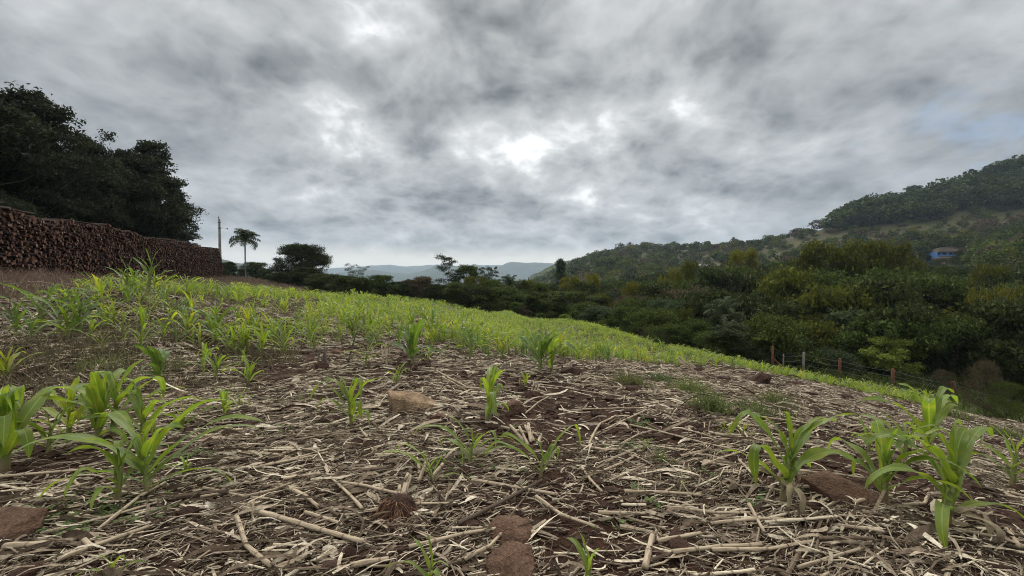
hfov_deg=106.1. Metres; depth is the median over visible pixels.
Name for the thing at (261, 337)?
corn plant
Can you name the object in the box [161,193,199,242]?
grove tree
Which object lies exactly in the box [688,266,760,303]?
tree
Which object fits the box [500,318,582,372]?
corn plant
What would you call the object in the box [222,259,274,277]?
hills
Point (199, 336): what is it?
corn plant
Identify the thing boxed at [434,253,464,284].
eucalyptus tree
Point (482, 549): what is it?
dry stalk
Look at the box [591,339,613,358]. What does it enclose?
corn plant
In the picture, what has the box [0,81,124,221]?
grove tree
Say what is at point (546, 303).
bush
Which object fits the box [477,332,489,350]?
corn plant
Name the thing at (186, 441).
dry stalk
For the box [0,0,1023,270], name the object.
sky
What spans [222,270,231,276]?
bush
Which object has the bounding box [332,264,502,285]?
hills
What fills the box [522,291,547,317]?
bush
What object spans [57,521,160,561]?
dry stalk
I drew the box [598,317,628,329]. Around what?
bush
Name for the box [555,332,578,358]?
corn plant
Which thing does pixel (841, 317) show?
tree
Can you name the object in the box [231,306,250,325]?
corn plant
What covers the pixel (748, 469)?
dry stalk
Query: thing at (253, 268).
tree
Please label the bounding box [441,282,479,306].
bush
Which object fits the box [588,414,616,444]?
dry stalk
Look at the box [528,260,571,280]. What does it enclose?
hills
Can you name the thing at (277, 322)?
corn plant
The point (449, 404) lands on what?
dry stalk
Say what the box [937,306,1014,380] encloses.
tree
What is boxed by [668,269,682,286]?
flowering tree
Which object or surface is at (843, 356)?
bush
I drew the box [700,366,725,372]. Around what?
maize stump
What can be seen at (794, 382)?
soil clod
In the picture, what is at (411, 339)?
corn plant
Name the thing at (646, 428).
dry stalk
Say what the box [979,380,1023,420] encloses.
bush
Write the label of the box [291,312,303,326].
corn plant
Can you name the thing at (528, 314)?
bush
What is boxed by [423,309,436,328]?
corn plant
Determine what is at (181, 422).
corn plant
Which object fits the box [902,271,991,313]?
broadleaf tree
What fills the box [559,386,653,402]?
dry stalk
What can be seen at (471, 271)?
tree
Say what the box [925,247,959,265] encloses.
house
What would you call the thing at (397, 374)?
corn plant
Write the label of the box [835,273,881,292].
tree
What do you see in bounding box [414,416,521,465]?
corn plant
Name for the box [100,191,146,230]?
grove tree
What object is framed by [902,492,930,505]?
dry stalk
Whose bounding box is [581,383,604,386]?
dry stalk
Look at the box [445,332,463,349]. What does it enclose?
corn plant
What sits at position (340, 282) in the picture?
bush
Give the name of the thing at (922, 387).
edge weeds
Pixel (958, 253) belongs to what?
tree
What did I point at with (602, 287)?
tree
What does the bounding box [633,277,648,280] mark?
tree
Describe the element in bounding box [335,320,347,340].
corn plant
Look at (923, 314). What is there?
tree
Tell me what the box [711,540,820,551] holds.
dry stalk
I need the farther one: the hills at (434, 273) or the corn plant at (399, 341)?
the hills at (434, 273)
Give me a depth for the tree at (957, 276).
50.43 m
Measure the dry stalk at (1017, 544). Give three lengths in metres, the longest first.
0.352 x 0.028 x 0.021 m
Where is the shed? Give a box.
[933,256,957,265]
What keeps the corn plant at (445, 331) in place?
on the ground at (796, 242)
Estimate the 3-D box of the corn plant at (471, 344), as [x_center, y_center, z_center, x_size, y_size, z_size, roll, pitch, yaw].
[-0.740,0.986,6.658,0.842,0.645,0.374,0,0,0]
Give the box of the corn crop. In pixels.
[44,266,952,403]
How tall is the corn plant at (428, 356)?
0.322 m
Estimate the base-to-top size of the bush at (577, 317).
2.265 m
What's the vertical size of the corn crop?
5.954 m
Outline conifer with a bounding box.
[554,258,567,290]
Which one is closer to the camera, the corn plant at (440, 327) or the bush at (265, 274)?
the corn plant at (440, 327)
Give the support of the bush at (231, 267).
on the ground at (796, 242)
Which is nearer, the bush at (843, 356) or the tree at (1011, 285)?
the bush at (843, 356)
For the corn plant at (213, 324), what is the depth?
6.47 m
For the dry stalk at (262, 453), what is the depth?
2.68 m
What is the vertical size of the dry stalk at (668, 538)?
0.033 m
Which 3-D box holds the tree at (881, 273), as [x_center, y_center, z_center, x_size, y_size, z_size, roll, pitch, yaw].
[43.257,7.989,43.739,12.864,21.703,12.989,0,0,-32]
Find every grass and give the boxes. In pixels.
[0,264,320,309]
[0,279,303,416]
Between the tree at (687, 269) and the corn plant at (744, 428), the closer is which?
the corn plant at (744, 428)
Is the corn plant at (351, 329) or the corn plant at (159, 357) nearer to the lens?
the corn plant at (159, 357)
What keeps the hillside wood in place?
on the ground at (796, 242)
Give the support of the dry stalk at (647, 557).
on the ground at (796, 242)
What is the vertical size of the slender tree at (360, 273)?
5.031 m
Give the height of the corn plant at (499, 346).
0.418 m
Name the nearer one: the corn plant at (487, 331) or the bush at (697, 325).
the corn plant at (487, 331)
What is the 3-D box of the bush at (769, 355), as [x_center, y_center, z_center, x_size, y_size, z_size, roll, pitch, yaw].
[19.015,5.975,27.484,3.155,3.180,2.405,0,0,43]
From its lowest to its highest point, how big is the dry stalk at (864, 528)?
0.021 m
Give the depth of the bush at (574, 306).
46.10 m
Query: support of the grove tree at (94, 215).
on the ground at (796, 242)
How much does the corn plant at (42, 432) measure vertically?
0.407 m
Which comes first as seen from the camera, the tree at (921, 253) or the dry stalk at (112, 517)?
the dry stalk at (112, 517)
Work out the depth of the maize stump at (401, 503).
1.97 m
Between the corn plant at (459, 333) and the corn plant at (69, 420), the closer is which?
the corn plant at (69, 420)
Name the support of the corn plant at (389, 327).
on the ground at (796, 242)
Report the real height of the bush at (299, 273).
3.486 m
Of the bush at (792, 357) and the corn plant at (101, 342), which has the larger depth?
the bush at (792, 357)
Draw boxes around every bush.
[0,189,41,215]
[25,210,56,218]
[222,261,238,276]
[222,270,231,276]
[236,269,248,276]
[255,270,272,279]
[268,272,292,284]
[284,267,322,287]
[301,273,342,292]
[324,275,365,294]
[340,277,377,299]
[368,274,400,297]
[376,281,415,299]
[397,278,420,300]
[407,276,433,301]
[421,283,453,302]
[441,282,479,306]
[454,285,507,310]
[468,299,479,307]
[470,285,529,313]
[486,290,521,310]
[490,303,501,312]
[497,301,510,313]
[504,293,533,314]
[508,301,523,314]
[517,305,530,316]
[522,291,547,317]
[522,310,533,317]
[532,300,552,318]
[535,313,545,318]
[546,304,561,317]
[546,311,557,321]
[551,304,572,318]
[559,314,570,319]
[564,301,597,319]
[571,305,614,322]
[574,312,593,321]
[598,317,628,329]
[604,305,648,329]
[612,316,650,331]
[619,328,637,334]
[623,307,682,343]
[634,325,669,343]
[642,322,687,347]
[667,316,714,348]
[672,306,694,326]
[672,338,702,348]
[690,330,746,360]
[700,338,745,364]
[704,319,765,362]
[704,336,751,364]
[743,347,770,367]
[748,328,812,365]
[759,350,797,368]
[774,350,815,372]
[800,346,865,379]
[806,360,837,377]
[851,374,901,386]
[878,370,959,393]
[930,369,956,394]
[952,358,1011,418]
[956,388,1023,407]
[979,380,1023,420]
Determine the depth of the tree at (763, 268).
79.25 m
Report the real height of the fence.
2.780 m
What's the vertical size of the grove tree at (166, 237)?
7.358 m
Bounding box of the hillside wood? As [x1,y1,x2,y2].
[249,154,1023,284]
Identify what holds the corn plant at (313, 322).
on the ground at (796, 242)
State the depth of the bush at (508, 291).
55.60 m
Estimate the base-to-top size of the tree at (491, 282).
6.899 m
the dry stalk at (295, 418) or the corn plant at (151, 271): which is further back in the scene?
the corn plant at (151, 271)
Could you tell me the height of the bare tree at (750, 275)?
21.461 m
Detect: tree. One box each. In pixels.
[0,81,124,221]
[0,91,64,212]
[0,97,63,216]
[0,151,101,218]
[6,124,130,222]
[28,189,105,222]
[55,122,136,222]
[57,140,159,229]
[62,188,133,222]
[100,146,170,237]
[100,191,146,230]
[117,139,197,238]
[131,169,208,240]
[131,212,185,241]
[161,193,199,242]
[168,230,202,245]
[229,228,260,277]
[238,261,272,278]
[260,242,332,286]
[345,262,357,275]
[356,266,369,277]
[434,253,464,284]
[450,264,479,289]
[464,276,488,287]
[469,266,492,283]
[475,278,501,291]
[485,266,499,280]
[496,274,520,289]
[511,279,537,294]
[526,283,550,303]
[545,290,602,311]
[546,283,565,291]
[558,275,579,291]
[570,281,602,302]
[580,292,610,311]
[584,306,624,325]
[585,272,600,290]
[586,289,622,305]
[600,283,608,291]
[607,292,646,307]
[612,294,654,316]
[615,280,645,288]
[621,280,642,296]
[629,280,674,299]
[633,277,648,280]
[638,294,700,339]
[642,280,669,285]
[642,297,702,340]
[645,282,680,297]
[652,272,674,282]
[654,282,714,299]
[657,275,668,283]
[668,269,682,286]
[673,295,723,331]
[677,259,699,289]
[677,287,748,325]
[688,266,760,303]
[692,266,732,287]
[701,287,785,319]
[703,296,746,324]
[704,308,767,350]
[707,264,758,282]
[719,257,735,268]
[724,245,760,270]
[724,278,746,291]
[725,268,771,291]
[733,309,827,374]
[733,328,761,353]
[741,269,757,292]
[747,299,824,347]
[750,262,827,306]
[756,264,776,272]
[757,265,805,295]
[768,260,786,265]
[774,259,793,267]
[782,268,860,300]
[787,237,881,277]
[791,278,902,350]
[793,248,821,272]
[793,318,849,366]
[800,265,850,275]
[812,271,927,335]
[812,307,877,368]
[827,312,955,381]
[829,257,898,279]
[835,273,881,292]
[841,301,967,381]
[853,335,929,379]
[856,232,927,274]
[860,264,956,314]
[881,313,1009,402]
[884,250,919,270]
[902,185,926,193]
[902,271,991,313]
[913,279,1023,313]
[915,250,932,263]
[919,295,1023,412]
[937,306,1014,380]
[942,273,970,286]
[948,250,973,265]
[948,265,985,277]
[956,299,1023,396]
[960,172,984,184]
[963,261,1011,286]
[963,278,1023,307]
[969,272,1023,288]
[980,162,1011,173]
[991,279,1023,302]
[993,264,1023,270]
[994,262,1023,285]
[1002,265,1021,275]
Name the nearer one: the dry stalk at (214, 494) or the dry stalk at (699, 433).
the dry stalk at (214, 494)
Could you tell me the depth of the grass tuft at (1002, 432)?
8.13 m
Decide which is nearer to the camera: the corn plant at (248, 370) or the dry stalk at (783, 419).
the dry stalk at (783, 419)
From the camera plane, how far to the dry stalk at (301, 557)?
1.63 m
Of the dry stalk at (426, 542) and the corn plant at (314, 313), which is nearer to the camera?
the dry stalk at (426, 542)
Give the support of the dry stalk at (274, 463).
on the ground at (796, 242)
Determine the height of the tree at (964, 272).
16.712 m
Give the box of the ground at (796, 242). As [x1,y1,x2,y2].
[0,202,1023,575]
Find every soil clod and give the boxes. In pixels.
[320,415,339,421]
[560,367,582,374]
[621,408,636,415]
[625,385,642,390]
[716,376,730,381]
[749,373,771,383]
[785,381,803,386]
[801,391,817,395]
[837,393,853,398]
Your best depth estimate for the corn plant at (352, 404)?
3.23 m
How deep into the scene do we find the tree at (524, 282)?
61.12 m
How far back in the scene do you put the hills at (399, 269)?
5864.09 m
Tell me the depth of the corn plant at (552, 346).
5.56 m
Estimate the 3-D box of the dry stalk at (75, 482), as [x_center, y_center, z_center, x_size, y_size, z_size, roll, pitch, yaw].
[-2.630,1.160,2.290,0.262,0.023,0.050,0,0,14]
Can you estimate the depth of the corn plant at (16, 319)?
6.26 m
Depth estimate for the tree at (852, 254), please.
53.45 m
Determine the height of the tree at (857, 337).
12.154 m
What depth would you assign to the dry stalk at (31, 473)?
2.37 m
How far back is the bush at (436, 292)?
57.40 m
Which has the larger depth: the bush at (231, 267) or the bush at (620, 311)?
the bush at (231, 267)
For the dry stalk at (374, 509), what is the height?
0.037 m
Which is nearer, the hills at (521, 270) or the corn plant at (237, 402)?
the corn plant at (237, 402)
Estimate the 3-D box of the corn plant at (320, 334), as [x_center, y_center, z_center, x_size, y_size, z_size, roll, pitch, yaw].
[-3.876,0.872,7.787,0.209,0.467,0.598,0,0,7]
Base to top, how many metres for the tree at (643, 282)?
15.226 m
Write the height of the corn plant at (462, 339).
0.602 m
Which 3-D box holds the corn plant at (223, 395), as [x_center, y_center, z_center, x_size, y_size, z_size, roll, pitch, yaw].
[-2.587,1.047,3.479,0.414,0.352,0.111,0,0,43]
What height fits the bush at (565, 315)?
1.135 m
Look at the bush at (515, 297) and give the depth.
54.06 m
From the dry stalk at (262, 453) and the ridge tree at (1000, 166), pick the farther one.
the ridge tree at (1000, 166)
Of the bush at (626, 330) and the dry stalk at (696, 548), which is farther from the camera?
the bush at (626, 330)
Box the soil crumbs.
[0,292,1023,575]
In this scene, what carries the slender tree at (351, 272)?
on the ground at (796, 242)
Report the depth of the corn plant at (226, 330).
6.62 m
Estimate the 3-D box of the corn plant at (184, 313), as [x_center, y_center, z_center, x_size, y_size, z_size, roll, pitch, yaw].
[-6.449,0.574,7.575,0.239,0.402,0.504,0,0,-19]
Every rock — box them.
[0,507,47,539]
[329,348,342,354]
[387,390,439,412]
[429,413,449,420]
[486,540,537,575]
[488,515,532,544]
[504,400,524,411]
[800,470,897,509]
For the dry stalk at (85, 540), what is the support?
on the ground at (796, 242)
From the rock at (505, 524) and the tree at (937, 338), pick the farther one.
the tree at (937, 338)
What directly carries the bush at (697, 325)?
on the ground at (796, 242)
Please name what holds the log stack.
on the ground at (796, 242)
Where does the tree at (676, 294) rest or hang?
on the ground at (796, 242)
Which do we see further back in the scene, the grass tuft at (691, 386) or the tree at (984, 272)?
the tree at (984, 272)
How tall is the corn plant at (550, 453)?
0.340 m
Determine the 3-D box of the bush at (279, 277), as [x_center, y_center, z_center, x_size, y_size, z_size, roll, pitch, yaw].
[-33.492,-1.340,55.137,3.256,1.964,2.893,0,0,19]
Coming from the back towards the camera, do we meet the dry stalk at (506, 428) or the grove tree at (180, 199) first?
the grove tree at (180, 199)
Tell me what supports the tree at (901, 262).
on the ground at (796, 242)
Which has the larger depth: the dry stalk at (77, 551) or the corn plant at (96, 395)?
the corn plant at (96, 395)
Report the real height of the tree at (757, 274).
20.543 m
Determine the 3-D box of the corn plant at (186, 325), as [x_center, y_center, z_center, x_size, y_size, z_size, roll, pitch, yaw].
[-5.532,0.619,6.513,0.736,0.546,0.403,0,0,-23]
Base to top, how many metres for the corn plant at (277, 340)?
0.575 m
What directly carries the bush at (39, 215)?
on the ground at (796, 242)
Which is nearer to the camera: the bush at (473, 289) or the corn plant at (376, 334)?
the corn plant at (376, 334)
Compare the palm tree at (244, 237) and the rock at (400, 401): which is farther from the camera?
the palm tree at (244, 237)
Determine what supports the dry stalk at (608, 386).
on the ground at (796, 242)
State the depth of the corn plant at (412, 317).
10.04 m
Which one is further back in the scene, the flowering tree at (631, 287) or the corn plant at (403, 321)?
the flowering tree at (631, 287)
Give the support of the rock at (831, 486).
on the ground at (796, 242)
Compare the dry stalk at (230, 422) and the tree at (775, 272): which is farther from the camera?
the tree at (775, 272)
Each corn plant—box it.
[0,283,95,331]
[0,302,42,334]
[0,347,43,381]
[0,384,55,472]
[2,314,53,339]
[11,283,117,334]
[11,399,262,498]
[16,304,103,339]
[17,398,107,452]
[31,376,121,439]
[33,290,112,335]
[41,359,185,436]
[63,433,169,510]
[65,318,105,338]
[67,296,135,328]
[67,368,133,446]
[75,549,145,575]
[86,329,120,349]
[87,302,124,325]
[88,309,151,336]
[89,377,198,436]
[94,299,138,325]
[103,257,145,300]
[119,248,176,302]
[121,324,160,350]
[134,345,170,383]
[136,306,149,334]
[141,316,176,341]
[148,297,190,319]
[151,315,204,342]
[151,396,218,434]
[160,309,214,338]
[163,454,191,473]
[177,341,218,369]
[178,300,246,340]
[178,307,194,325]
[180,322,223,346]
[184,327,196,345]
[195,316,226,342]
[195,350,240,378]
[199,302,232,321]
[199,321,247,350]
[200,315,227,341]
[205,309,212,327]
[208,324,256,353]
[209,320,241,342]
[214,319,237,346]
[217,385,237,414]
[221,355,263,386]
[226,322,256,348]
[226,387,253,404]
[228,306,257,327]
[228,326,256,347]
[229,322,239,346]
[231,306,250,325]
[239,319,263,352]
[244,317,270,337]
[247,312,298,346]
[247,323,271,352]
[257,315,289,331]
[257,319,299,347]
[260,316,295,341]
[264,319,311,349]
[264,322,308,347]
[266,331,304,354]
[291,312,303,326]
[293,323,338,350]
[297,321,331,346]
[298,310,325,327]
[304,318,319,339]
[309,314,327,335]
[311,320,333,340]
[311,373,381,431]
[326,325,350,341]
[328,318,347,333]
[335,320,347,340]
[336,319,366,340]
[338,313,375,339]
[344,339,386,365]
[348,324,379,341]
[354,311,362,328]
[357,310,378,333]
[359,312,378,337]
[361,322,386,340]
[363,332,382,348]
[366,326,391,343]
[381,361,408,383]
[381,442,467,481]
[382,319,397,339]
[385,534,447,575]
[388,319,445,366]
[388,324,403,343]
[393,313,418,330]
[403,311,428,325]
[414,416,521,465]
[418,320,448,348]
[421,326,433,344]
[421,348,434,362]
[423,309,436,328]
[429,317,443,336]
[435,318,443,340]
[437,322,451,341]
[442,323,475,344]
[444,326,475,353]
[445,324,461,345]
[445,327,491,359]
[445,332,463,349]
[454,336,481,355]
[469,325,476,344]
[475,324,500,345]
[475,326,488,348]
[476,330,521,357]
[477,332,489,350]
[480,363,508,420]
[482,325,505,352]
[485,424,580,478]
[487,339,503,354]
[495,332,521,354]
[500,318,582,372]
[505,330,516,352]
[516,330,537,353]
[517,331,540,351]
[519,372,532,385]
[520,336,532,355]
[522,331,545,351]
[530,328,550,355]
[540,333,560,370]
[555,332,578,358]
[555,335,579,355]
[567,528,599,575]
[570,345,580,359]
[581,341,610,359]
[587,343,610,359]
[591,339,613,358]
[600,342,622,361]
[630,438,653,454]
[715,410,857,513]
[717,418,735,433]
[732,420,757,436]
[828,418,980,502]
[851,411,875,451]
[856,413,948,459]
[860,383,1011,465]
[864,419,1023,550]
[957,425,1023,484]
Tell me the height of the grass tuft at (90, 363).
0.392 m
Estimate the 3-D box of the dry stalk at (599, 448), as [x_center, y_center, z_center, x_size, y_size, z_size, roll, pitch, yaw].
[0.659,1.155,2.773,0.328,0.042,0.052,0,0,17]
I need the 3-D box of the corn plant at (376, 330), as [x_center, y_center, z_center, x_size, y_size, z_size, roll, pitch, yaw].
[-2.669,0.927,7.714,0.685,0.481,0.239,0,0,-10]
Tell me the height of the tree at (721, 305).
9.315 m
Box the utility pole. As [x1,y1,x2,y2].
[217,216,227,256]
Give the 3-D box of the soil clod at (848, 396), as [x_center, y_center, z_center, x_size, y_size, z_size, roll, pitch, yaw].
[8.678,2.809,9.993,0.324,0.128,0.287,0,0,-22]
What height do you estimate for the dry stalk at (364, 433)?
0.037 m
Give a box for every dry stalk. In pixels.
[0,468,95,477]
[1,540,59,549]
[33,429,87,436]
[40,498,166,533]
[48,497,131,513]
[51,480,80,489]
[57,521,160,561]
[74,528,94,549]
[95,481,169,531]
[166,438,219,443]
[200,486,254,497]
[202,486,271,500]
[217,421,244,423]
[234,514,278,569]
[237,451,291,457]
[242,479,295,497]
[242,506,370,544]
[254,451,331,468]
[264,412,317,427]
[266,447,332,463]
[274,550,320,569]
[277,483,322,507]
[283,472,337,479]
[303,510,348,525]
[327,472,363,509]
[333,478,396,494]
[350,556,395,568]
[354,415,408,427]
[359,422,367,437]
[363,503,415,513]
[408,527,495,548]
[415,502,458,504]
[424,421,454,424]
[433,397,468,412]
[461,386,494,388]
[464,532,501,560]
[501,425,542,435]
[525,396,548,413]
[535,495,604,530]
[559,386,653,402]
[570,407,652,410]
[580,466,604,495]
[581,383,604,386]
[581,444,626,450]
[583,451,640,478]
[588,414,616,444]
[594,384,633,388]
[598,510,648,515]
[620,430,653,444]
[624,489,706,495]
[629,424,743,451]
[642,530,654,570]
[657,527,710,542]
[665,505,757,513]
[672,541,768,553]
[682,428,718,439]
[701,452,737,466]
[710,517,818,524]
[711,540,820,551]
[728,422,780,427]
[738,459,765,485]
[747,502,767,536]
[759,416,821,425]
[797,485,809,488]
[797,546,867,569]
[799,470,867,478]
[837,523,889,533]
[852,493,896,503]
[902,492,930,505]
[954,527,1023,546]
[973,456,1005,464]
[973,471,1021,480]
[1003,527,1021,548]
[1010,491,1023,496]
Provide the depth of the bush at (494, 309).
53.99 m
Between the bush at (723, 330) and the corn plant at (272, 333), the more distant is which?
the bush at (723, 330)
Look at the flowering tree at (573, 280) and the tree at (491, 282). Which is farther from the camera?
the flowering tree at (573, 280)
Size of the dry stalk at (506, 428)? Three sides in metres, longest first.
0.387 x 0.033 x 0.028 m
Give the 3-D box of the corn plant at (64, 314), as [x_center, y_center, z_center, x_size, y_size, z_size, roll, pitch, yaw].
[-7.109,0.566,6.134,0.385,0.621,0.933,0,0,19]
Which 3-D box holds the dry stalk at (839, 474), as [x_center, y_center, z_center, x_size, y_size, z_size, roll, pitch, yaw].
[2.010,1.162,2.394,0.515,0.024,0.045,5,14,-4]
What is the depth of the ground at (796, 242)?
2.54 m
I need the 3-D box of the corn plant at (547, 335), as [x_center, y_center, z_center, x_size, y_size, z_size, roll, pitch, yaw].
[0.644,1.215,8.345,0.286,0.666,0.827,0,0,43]
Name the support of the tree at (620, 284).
on the ground at (796, 242)
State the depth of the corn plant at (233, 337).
5.96 m
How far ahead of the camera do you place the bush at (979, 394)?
23.01 m
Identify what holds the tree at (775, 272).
on the ground at (796, 242)
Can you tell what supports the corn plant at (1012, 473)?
on the ground at (796, 242)
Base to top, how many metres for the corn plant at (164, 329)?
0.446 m
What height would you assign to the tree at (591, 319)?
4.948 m
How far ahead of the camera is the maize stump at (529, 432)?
3.01 m
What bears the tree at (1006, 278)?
on the ground at (796, 242)
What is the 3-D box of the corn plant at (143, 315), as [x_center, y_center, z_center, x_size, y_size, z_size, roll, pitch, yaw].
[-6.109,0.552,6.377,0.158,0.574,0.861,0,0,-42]
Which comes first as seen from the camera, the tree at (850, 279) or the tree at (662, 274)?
the tree at (850, 279)
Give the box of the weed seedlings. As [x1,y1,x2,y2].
[0,385,766,561]
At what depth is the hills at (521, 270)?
4423.84 m
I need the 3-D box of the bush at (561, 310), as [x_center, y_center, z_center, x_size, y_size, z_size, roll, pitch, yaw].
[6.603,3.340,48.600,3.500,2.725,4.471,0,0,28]
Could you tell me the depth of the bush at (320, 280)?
48.97 m
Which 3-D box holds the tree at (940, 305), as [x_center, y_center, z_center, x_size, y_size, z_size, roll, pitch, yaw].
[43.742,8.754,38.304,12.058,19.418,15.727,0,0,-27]
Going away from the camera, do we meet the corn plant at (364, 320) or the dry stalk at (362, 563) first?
the dry stalk at (362, 563)
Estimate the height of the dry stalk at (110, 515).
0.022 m
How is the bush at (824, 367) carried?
on the ground at (796, 242)
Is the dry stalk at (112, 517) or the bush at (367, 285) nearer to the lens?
the dry stalk at (112, 517)
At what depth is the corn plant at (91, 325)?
6.13 m
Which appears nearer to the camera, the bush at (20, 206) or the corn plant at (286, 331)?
the corn plant at (286, 331)
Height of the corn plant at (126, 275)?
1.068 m
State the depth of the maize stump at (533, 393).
4.16 m
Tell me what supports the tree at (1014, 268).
on the ground at (796, 242)
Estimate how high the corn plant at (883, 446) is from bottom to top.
0.485 m
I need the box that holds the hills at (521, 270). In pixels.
[492,262,554,280]
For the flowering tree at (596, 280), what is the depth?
69.39 m
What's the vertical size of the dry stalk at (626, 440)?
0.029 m
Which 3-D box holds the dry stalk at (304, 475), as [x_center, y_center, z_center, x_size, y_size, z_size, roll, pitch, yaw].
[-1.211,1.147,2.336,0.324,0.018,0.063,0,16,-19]
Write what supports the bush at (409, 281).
on the ground at (796, 242)
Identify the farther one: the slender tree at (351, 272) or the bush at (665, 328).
the slender tree at (351, 272)
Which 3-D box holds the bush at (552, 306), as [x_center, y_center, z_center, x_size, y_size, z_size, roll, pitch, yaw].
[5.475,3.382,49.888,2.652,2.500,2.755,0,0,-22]
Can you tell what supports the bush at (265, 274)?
on the ground at (796, 242)
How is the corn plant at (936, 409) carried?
on the ground at (796, 242)
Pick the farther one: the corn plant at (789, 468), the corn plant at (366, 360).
the corn plant at (366, 360)
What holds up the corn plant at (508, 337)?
on the ground at (796, 242)
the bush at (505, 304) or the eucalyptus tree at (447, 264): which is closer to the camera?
the bush at (505, 304)
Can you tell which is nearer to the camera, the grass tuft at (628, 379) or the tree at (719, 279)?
the grass tuft at (628, 379)
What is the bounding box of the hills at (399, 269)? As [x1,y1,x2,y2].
[322,265,501,273]
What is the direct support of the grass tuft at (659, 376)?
on the ground at (796, 242)
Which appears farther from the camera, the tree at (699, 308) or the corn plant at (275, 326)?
the tree at (699, 308)
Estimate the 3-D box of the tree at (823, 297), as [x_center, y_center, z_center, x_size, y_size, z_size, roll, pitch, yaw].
[31.698,8.581,36.084,11.062,19.155,10.962,0,0,29]
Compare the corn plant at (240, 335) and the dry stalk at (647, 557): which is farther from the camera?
the corn plant at (240, 335)
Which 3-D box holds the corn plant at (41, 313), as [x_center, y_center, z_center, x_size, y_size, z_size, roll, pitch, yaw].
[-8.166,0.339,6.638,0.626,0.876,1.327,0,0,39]
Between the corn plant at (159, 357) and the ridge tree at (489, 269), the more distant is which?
the ridge tree at (489, 269)
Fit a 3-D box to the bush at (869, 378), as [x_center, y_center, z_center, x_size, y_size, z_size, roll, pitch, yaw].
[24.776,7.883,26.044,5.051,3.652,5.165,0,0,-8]
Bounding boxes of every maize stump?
[171,374,185,389]
[311,346,331,371]
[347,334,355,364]
[360,467,428,535]
[380,340,390,364]
[416,452,446,482]
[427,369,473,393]
[508,422,541,445]
[522,381,544,400]
[676,356,711,373]
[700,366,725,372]
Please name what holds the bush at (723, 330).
on the ground at (796, 242)
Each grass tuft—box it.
[64,342,144,371]
[138,355,200,373]
[291,392,322,401]
[600,369,655,387]
[640,368,676,381]
[646,445,678,466]
[664,375,716,394]
[685,389,752,415]
[715,389,801,421]
[749,388,803,409]
[914,400,980,420]
[964,407,1014,419]
[973,419,1023,439]
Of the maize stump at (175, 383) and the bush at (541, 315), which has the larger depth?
the bush at (541, 315)
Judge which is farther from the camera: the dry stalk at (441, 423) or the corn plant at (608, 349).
the corn plant at (608, 349)
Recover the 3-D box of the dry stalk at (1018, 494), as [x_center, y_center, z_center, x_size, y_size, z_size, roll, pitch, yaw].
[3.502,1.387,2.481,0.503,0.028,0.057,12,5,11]
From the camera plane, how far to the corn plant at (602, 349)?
9.37 m
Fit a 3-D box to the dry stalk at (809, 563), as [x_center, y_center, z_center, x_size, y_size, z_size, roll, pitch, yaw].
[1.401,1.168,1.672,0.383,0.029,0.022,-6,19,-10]
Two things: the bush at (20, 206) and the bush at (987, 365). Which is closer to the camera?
the bush at (987, 365)
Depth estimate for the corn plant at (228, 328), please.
6.77 m
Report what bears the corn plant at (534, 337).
on the ground at (796, 242)
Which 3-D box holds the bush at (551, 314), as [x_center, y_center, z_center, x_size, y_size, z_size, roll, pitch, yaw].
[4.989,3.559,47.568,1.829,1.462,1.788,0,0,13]
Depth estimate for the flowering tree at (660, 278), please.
69.44 m
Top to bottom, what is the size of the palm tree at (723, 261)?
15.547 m
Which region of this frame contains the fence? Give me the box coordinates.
[771,346,1017,402]
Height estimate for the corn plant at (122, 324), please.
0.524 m
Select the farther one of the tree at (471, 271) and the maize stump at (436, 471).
the tree at (471, 271)
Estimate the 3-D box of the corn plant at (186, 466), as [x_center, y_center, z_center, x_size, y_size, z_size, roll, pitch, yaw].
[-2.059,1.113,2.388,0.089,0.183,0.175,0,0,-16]
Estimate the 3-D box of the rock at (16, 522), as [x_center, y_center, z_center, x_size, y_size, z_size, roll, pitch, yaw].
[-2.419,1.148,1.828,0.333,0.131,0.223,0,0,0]
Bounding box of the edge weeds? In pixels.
[549,317,1023,421]
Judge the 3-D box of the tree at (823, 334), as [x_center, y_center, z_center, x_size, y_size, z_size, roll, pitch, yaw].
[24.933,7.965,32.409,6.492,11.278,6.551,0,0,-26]
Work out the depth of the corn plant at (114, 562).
1.51 m
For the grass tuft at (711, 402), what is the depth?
3.81 m
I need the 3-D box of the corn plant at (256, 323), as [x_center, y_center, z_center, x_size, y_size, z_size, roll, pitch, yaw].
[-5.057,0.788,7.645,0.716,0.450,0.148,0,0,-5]
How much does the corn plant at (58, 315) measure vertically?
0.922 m
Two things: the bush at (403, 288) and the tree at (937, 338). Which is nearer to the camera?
the tree at (937, 338)
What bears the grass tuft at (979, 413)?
on the ground at (796, 242)
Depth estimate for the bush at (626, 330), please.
36.34 m
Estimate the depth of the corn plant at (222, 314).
6.72 m
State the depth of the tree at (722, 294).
41.20 m
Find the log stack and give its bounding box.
[0,201,223,281]
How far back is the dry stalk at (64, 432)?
3.16 m
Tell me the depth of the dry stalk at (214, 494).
2.12 m
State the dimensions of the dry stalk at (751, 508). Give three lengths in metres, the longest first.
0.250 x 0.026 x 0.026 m
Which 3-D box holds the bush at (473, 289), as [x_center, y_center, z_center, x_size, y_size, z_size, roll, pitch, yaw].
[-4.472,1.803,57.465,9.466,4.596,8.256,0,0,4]
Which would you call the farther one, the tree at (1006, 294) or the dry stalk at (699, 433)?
the tree at (1006, 294)

